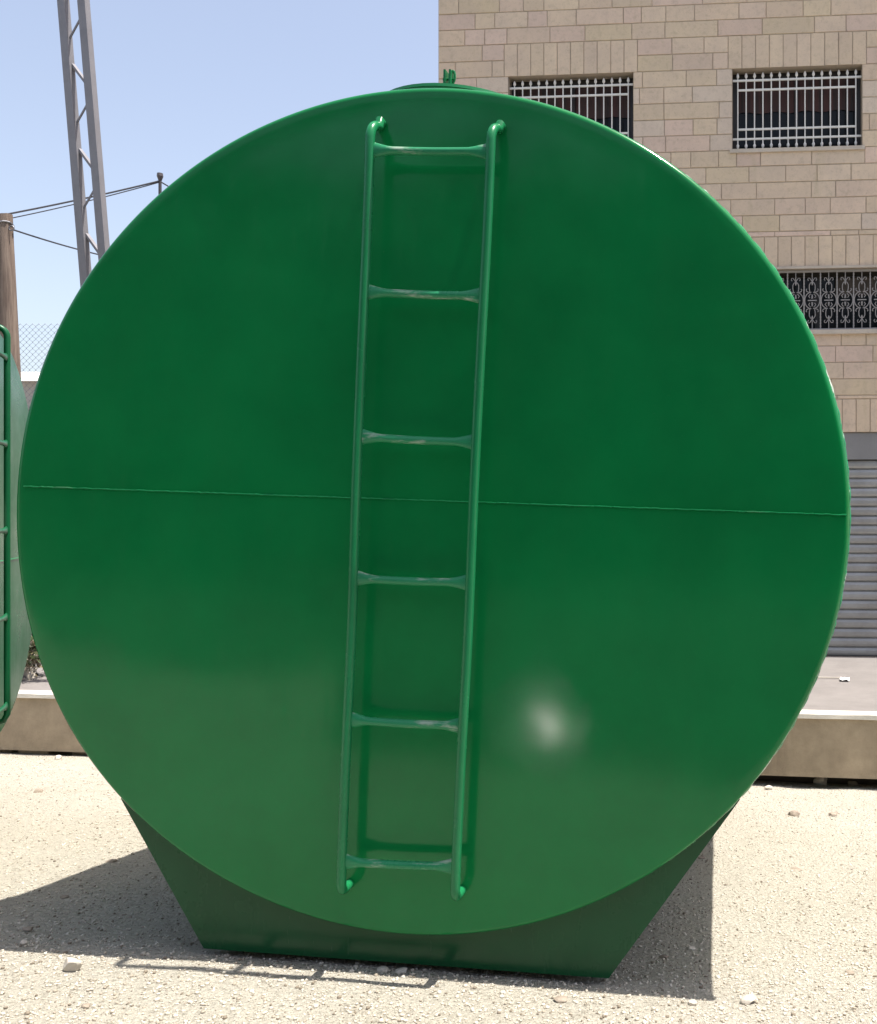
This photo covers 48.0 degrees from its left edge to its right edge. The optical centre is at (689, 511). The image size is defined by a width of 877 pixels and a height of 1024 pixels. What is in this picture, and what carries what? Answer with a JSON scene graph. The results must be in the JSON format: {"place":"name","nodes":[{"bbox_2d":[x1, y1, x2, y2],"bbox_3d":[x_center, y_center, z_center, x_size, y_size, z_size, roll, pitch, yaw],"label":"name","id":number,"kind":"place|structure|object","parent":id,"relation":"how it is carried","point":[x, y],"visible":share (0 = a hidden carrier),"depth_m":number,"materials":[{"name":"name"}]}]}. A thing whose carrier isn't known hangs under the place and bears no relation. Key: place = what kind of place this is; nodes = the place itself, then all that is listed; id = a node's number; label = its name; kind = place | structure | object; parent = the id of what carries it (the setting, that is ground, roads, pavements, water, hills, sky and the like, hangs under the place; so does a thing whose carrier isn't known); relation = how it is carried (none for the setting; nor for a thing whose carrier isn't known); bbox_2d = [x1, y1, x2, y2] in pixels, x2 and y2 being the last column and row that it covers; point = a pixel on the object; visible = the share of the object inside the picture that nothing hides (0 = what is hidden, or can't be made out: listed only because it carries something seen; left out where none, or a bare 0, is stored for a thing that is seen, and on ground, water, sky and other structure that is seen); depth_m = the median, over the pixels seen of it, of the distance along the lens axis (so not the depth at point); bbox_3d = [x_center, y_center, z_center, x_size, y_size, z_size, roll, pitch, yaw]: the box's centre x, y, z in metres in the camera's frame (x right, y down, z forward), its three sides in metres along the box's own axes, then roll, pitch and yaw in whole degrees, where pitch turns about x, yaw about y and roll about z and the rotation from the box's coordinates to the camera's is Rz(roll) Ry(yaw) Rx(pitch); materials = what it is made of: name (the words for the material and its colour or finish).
{"place":"outdoors","nodes":[
{"label":"outdoors","id":0,"kind":"place"},
{"bbox_2d":[21,372,39,410],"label":"building","id":1,"kind":"structure","parent":0,"point":[29,385],"depth_m":15.00,"materials":[{"name":"white"}]},
{"bbox_2d":[0,0,437,371],"label":"sky","id":2,"kind":"structure","parent":0,"point":[178,82],"materials":[{"name":"blue"}]},
{"bbox_2d":[0,751,876,1023],"bbox_3d":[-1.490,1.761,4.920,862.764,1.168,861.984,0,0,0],"label":"ground","id":3,"kind":"structure","parent":0,"point":[754,939],"depth_m":3.36,"materials":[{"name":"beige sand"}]},
{"bbox_2d":[0,325,31,731],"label":"storage tank","id":4,"kind":"object","parent":3,"relation":"on","point":[15,634],"visible":0.69,"depth_m":4.82,"materials":[{"name":"green metal"}]},
{"bbox_2d":[20,939,27,945],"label":"stone","id":5,"kind":"object","parent":3,"relation":"on","point":[23,942],"visible":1,"depth_m":3.04,"materials":[{"name":"stone"}]},
{"bbox_2d":[22,926,33,930],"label":"stone","id":6,"kind":"object","parent":3,"relation":"on","point":[28,928],"visible":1,"depth_m":3.22,"materials":[{"name":"grey stone"}]},
{"bbox_2d":[33,788,43,792],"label":"stone","id":7,"kind":"object","parent":3,"relation":"on","point":[38,790],"visible":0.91,"depth_m":6.05,"materials":[{"name":"beige stone"}]},
{"bbox_2d":[54,755,61,759],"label":"stone","id":8,"kind":"object","parent":3,"relation":"on","point":[58,757],"visible":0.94,"depth_m":7.94,"materials":[{"name":"stone"}]},
{"bbox_2d":[63,957,81,971],"bbox_3d":[-1.891,1.389,2.845,0.061,0.039,0.034,0,0,8],"label":"stone","id":9,"kind":"object","parent":3,"relation":"on","point":[71,964],"visible":1,"depth_m":2.83,"materials":[{"name":"stone"}]},
{"bbox_2d":[81,1003,90,1008],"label":"stone","id":10,"kind":"object","parent":3,"relation":"on","point":[85,1005],"visible":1,"depth_m":2.61,"materials":[{"name":"beige stone"}]},
{"bbox_2d":[105,859,116,862],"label":"stone","id":11,"kind":"object","parent":3,"relation":"on","point":[111,860],"visible":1,"depth_m":4.22,"materials":[{"name":"beige stone"}]},
{"bbox_2d":[377,966,388,971],"bbox_3d":[-0.971,1.450,2.941,0.038,0.019,0.025,0,0,16],"label":"stone","id":12,"kind":"object","parent":3,"relation":"on","point":[382,968],"visible":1,"depth_m":2.94,"materials":[{"name":"stone"}]},
{"bbox_2d":[395,967,406,972],"bbox_3d":[-0.913,1.454,2.941,0.037,0.018,0.029,0,0,-4],"label":"stone","id":13,"kind":"object","parent":3,"relation":"on","point":[401,969],"visible":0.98,"depth_m":2.94,"materials":[{"name":"stone"}]},
{"bbox_2d":[17,69,850,977],"bbox_3d":[-0.722,-0.047,4.517,2.681,2.973,3.438,2,0,4],"label":"storage tank","id":14,"kind":"object","parent":3,"relation":"on","point":[433,519],"visible":1,"depth_m":2.88,"materials":[{"name":"green metal"}]},
{"bbox_2d":[0,690,876,783],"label":"concrete kerb","id":15,"kind":"structure","parent":3,"relation":"on","point":[835,747],"depth_m":7.41,"materials":[{"name":"beige concrete"}]},
{"bbox_2d":[553,995,566,1002],"bbox_3d":[-0.384,1.448,2.758,0.042,0.014,0.032,0,0,-11],"label":"stone","id":16,"kind":"object","parent":3,"relation":"on","point":[560,999],"visible":1,"depth_m":2.75,"materials":[{"name":"beige stone"}]},
{"bbox_2d":[687,946,695,949],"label":"stone","id":17,"kind":"object","parent":3,"relation":"on","point":[691,947],"visible":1,"depth_m":3.37,"materials":[{"name":"stone"}]},
{"bbox_2d":[688,999,696,1005],"bbox_3d":[0.009,1.467,2.777,0.030,0.017,0.019,0,0,20],"label":"stone","id":18,"kind":"object","parent":3,"relation":"on","point":[693,1002],"visible":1,"depth_m":2.77,"materials":[{"name":"stone"}]},
{"bbox_2d":[740,994,756,1004],"bbox_3d":[0.178,1.480,2.813,0.051,0.033,0.035,0,0,-18],"label":"stone","id":19,"kind":"object","parent":3,"relation":"on","point":[747,999],"visible":1,"depth_m":2.80,"materials":[{"name":"stone"}]},
{"bbox_2d":[764,785,772,789],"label":"stone","id":20,"kind":"object","parent":3,"relation":"on","point":[768,787],"visible":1,"depth_m":7.24,"materials":[{"name":"stone"}]},
{"bbox_2d":[788,810,799,815],"bbox_3d":[0.691,1.996,6.144,0.084,0.040,0.059,0,0,17],"label":"stone","id":21,"kind":"object","parent":3,"relation":"on","point":[794,813],"visible":1,"depth_m":6.13,"materials":[{"name":"beige stone"}]},
{"bbox_2d":[813,777,826,784],"bbox_3d":[1.078,2.212,7.625,0.122,0.095,0.092,0,0,25],"label":"stone","id":22,"kind":"object","parent":3,"relation":"on","point":[820,781],"visible":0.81,"depth_m":7.59,"materials":[{"name":"stone"}]},
{"bbox_2d":[828,812,837,815],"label":"stone","id":23,"kind":"object","parent":3,"relation":"on","point":[833,813],"visible":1,"depth_m":6.20,"materials":[{"name":"beige stone"}]},
{"bbox_2d":[845,970,854,974],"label":"stone","id":24,"kind":"object","parent":3,"relation":"on","point":[849,972],"visible":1,"depth_m":3.19,"materials":[{"name":"beige stone"}]},
{"bbox_2d":[847,781,857,785],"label":"stone","id":25,"kind":"object","parent":3,"relation":"on","point":[852,783],"visible":0.99,"depth_m":7.58,"materials":[{"name":"stone"}]},
{"bbox_2d":[19,656,876,710],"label":"pavement","id":26,"kind":"structure","parent":0,"point":[857,691],"depth_m":8.66,"materials":[{"name":"grey concrete"}]},
{"bbox_2d":[0,213,20,377],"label":"wooden post","id":27,"kind":"object","parent":26,"relation":"on","point":[8,308],"visible":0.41,"depth_m":8.46,"materials":[{"name":"brown wood"}]},
{"bbox_2d":[14,229,97,254],"bbox_3d":[-6.476,-2.831,10.000,0.014,0.512,3.058,0,0,-11],"label":"cable","id":28,"kind":"object","parent":27,"relation":"attached to","point":[50,241],"visible":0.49,"depth_m":9.13,"materials":[{"name":"grey plastic"}]},
{"bbox_2d":[22,634,43,680],"bbox_3d":[-6.474,1.331,9.005,0.728,0.794,1.058,0,0,-36],"label":"shrub","id":29,"kind":"object","parent":26,"relation":"on","point":[32,658],"visible":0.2,"depth_m":8.94,"materials":[{"name":"green plant"}]},
{"bbox_2d":[18,323,59,655],"bbox_3d":[-8.107,-0.185,10.200,4.875,3.809,0.180,0,0,0],"label":"chain link fence","id":30,"kind":"object","parent":26,"relation":"on","point":[34,356],"visible":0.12,"depth_m":10.20,"materials":[{"name":"grey metal"}]},
{"bbox_2d":[57,0,109,287],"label":"lattice mast","id":31,"kind":"object","parent":26,"relation":"on","point":[77,152],"visible":0.4,"depth_m":8.87,"materials":[{"name":"metal"}]},
{"bbox_2d":[157,172,162,194],"bbox_3d":[-7.984,-1.745,14.000,0.090,6.727,0.086,0,0,0],"label":"thin pole","id":32,"kind":"object","parent":26,"relation":"on","point":[159,176],"visible":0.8,"depth_m":13.98,"materials":[{"name":"grey metal"}]},
{"bbox_2d":[9,180,158,213],"bbox_3d":[-9.587,-3.923,12.251,0.021,2.165,4.756,0,0,42],"label":"cable","id":33,"kind":"object","parent":32,"relation":"attached to","point":[86,198],"visible":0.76,"depth_m":13.11,"materials":[{"name":"grey plastic"}]},
{"bbox_2d":[13,182,158,217],"bbox_3d":[-9.587,-3.894,12.251,0.013,2.179,4.753,0,0,42],"label":"cable","id":34,"kind":"object","parent":32,"relation":"attached to","point":[89,200],"visible":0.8,"depth_m":13.14,"materials":[{"name":"grey plastic"}]},
{"bbox_2d":[438,0,876,656],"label":"stone building","id":35,"kind":"structure","parent":0,"point":[756,120],"depth_m":10.47,"materials":[{"name":"beige stone"}]},
{"bbox_2d":[509,77,632,138],"bbox_3d":[-1.350,-4.538,10.705,1.450,0.907,0.152,0,0,4],"label":"window","id":36,"kind":"structure","parent":35,"relation":"in","point":[607,102],"depth_m":10.72,"materials":[{"name":"white metal"}]},
{"bbox_2d":[730,69,864,153],"bbox_3d":[1.211,-4.516,10.488,1.503,0.952,0.210,0,0,4],"label":"window","id":37,"kind":"structure","parent":35,"relation":"in","point":[800,111],"depth_m":10.54,"materials":[{"name":"white metal"}]},
{"bbox_2d":[775,265,876,334],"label":"window","id":38,"kind":"structure","parent":35,"relation":"in","point":[838,301],"depth_m":10.53,"materials":[{"name":"black metal"}]}
]}

